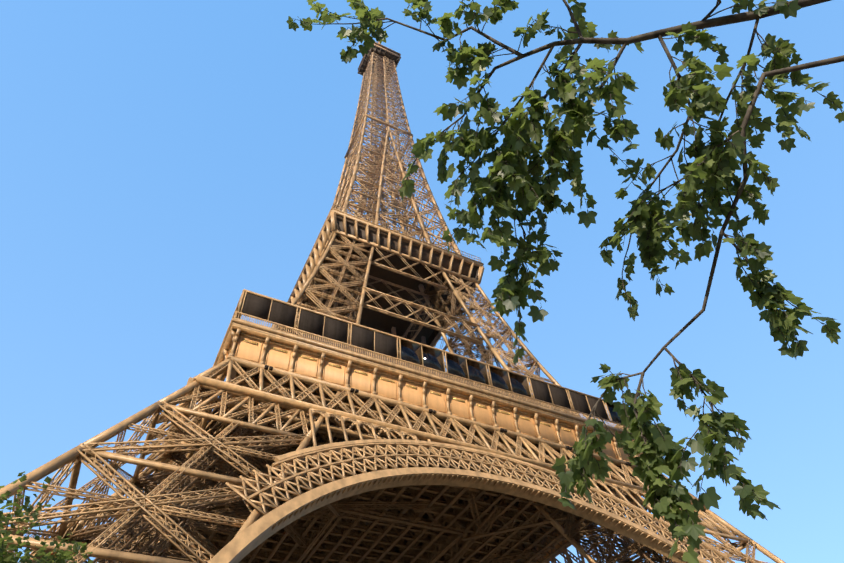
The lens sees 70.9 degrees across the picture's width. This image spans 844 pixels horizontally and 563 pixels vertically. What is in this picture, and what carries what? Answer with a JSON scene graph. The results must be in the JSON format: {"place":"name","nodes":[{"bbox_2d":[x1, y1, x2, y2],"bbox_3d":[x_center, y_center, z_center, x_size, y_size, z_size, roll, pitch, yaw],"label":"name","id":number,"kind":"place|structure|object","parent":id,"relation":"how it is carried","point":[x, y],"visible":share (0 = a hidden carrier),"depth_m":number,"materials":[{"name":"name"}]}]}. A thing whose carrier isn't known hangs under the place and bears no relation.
{"place":"outdoors","nodes":[
{"label":"outdoors","id":0,"kind":"place"},
{"bbox_2d":[0,0,843,562],"label":"sky","id":1,"kind":"structure","parent":0,"point":[162,162],"materials":[{"name":"blue"}]},
{"label":"ground","id":2,"kind":"structure","parent":0,"visible":0},
{"bbox_2d":[0,471,92,562],"bbox_3d":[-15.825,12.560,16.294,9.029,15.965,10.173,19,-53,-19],"label":"tree","id":3,"kind":"object","parent":2,"relation":"on","point":[61,554],"visible":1,"depth_m":21.35,"materials":[{"name":"green plant"}]},
{"bbox_2d":[0,41,785,562],"bbox_3d":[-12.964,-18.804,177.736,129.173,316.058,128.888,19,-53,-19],"label":"eiffel tower","id":4,"kind":"structure","parent":2,"relation":"on","point":[344,413],"depth_m":84.06,"materials":[{"name":"metal"}]},
{"bbox_2d":[286,0,843,562],"bbox_3d":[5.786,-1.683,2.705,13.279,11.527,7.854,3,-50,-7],"label":"plane tree","id":5,"kind":"object","parent":2,"relation":"on","point":[712,168],"visible":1,"depth_m":4.33,"materials":[{"name":"green plant"}]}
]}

